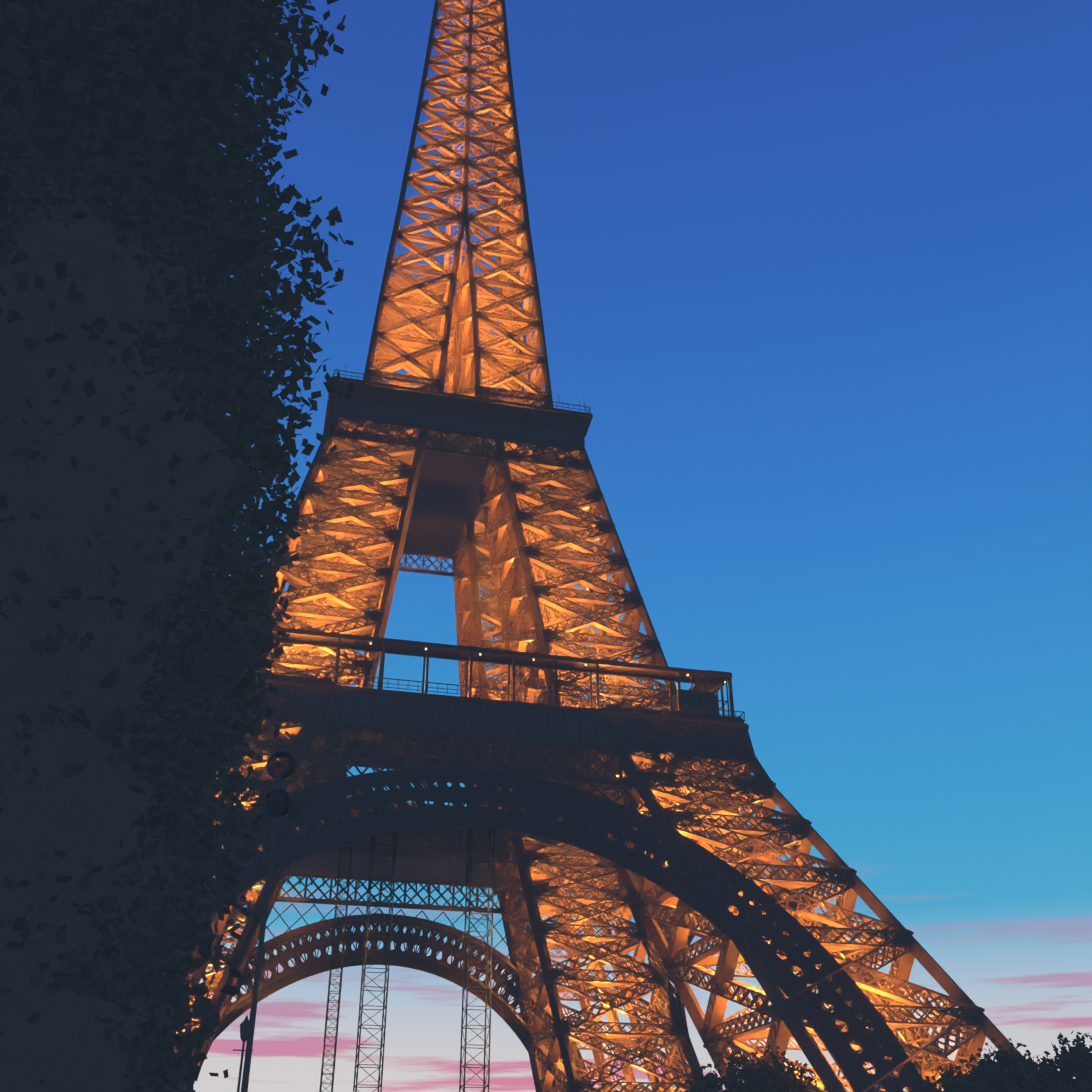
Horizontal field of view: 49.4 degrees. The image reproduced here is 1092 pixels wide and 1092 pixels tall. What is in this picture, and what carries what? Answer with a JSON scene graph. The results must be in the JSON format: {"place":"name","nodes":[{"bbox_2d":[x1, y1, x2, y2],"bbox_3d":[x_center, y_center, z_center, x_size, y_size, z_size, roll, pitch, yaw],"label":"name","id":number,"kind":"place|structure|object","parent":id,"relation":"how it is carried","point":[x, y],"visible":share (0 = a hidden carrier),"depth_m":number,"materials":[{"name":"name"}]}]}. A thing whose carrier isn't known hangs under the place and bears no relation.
{"place":"outdoors","nodes":[
{"label":"outdoors","id":0,"kind":"place"},
{"bbox_2d":[155,0,1091,1091],"label":"sky","id":1,"kind":"structure","parent":0,"point":[814,277],"materials":[{"name":"blue"}]},
{"label":"ground","id":2,"kind":"structure","parent":0,"visible":0},
{"bbox_2d":[0,154,242,1091],"bbox_3d":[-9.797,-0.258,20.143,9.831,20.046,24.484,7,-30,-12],"label":"plane tree","id":3,"kind":"object","parent":2,"relation":"on","point":[49,1046],"visible":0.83,"depth_m":8.55,"materials":[{"name":"plant"}]},
{"bbox_2d":[0,0,354,1091],"bbox_3d":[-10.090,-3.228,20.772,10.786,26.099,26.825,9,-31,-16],"label":"plane tree","id":4,"kind":"object","parent":2,"relation":"on","point":[152,92],"visible":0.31,"depth_m":9.12,"materials":[{"name":"plant"}]},
{"bbox_2d":[233,1015,252,1091],"bbox_3d":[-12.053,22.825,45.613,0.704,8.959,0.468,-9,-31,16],"label":"lantern lamp","id":5,"kind":"object","parent":2,"relation":"on","point":[244,1024],"visible":0.92,"depth_m":47.29,"materials":[{"name":"grey metal"}]},
{"bbox_2d":[241,747,286,1091],"bbox_3d":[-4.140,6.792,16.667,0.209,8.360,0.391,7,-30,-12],"label":"globe lamp post","id":6,"kind":"object","parent":2,"relation":"on","point":[280,783],"visible":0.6,"depth_m":17.19,"materials":[{"name":"black metal"}]},
{"bbox_2d":[262,751,295,817],"bbox_3d":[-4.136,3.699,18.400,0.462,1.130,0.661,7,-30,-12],"label":"globe lamp globes","id":7,"kind":"object","parent":6,"relation":"attached to","point":[281,764],"visible":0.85,"depth_m":18.20,"materials":[{"name":"white glass"}]},
{"bbox_2d":[319,769,494,1091],"bbox_3d":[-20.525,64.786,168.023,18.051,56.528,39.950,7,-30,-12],"label":"lattice masts","id":8,"kind":"object","parent":2,"relation":"on","point":[386,968],"visible":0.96,"depth_m":157.76},
{"bbox_2d":[168,0,1034,1091],"bbox_3d":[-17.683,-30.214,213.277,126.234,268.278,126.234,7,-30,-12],"label":"tower","id":9,"kind":"structure","parent":2,"relation":"on","point":[524,612],"depth_m":175.99,"materials":[{"name":"metal"}]},
{"bbox_2d":[246,398,740,886],"bbox_3d":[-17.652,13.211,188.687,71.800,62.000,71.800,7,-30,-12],"label":"tower platforms","id":10,"kind":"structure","parent":9,"relation":"attached to","point":[447,504],"depth_m":186.33,"materials":[{"name":"brown metal"}]},
{"bbox_2d":[171,754,947,1091],"bbox_3d":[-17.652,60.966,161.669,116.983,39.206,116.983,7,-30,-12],"label":"arches","id":11,"kind":"structure","parent":9,"relation":"attached to","point":[833,1038],"depth_m":132.97,"materials":[{"name":"metal"}]},
{"bbox_2d":[244,367,887,1091],"bbox_3d":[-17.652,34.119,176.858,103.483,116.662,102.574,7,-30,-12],"label":"eiffel tower railings","id":12,"kind":"object","parent":9,"relation":"attached to","point":[318,651],"visible":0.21,"depth_m":153.23,"materials":[{"name":"brown metal"}]},
{"bbox_2d":[685,1044,834,1091],"bbox_3d":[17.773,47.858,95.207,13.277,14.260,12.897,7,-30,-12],"label":"tree","id":13,"kind":"object","parent":2,"relation":"on","point":[764,1077],"depth_m":95.96,"materials":[{"name":"plant"}]},
{"bbox_2d":[908,1038,1068,1091],"bbox_3d":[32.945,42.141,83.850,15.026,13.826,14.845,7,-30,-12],"label":"tree","id":14,"kind":"object","parent":2,"relation":"on","point":[984,1074],"depth_m":84.58,"materials":[{"name":"plant"}]},
{"bbox_2d":[995,1031,1091,1091],"bbox_3d":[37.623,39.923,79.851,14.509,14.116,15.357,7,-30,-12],"label":"tree","id":15,"kind":"object","parent":2,"relation":"on","point":[1075,1061],"depth_m":80.27,"materials":[{"name":"plant"}]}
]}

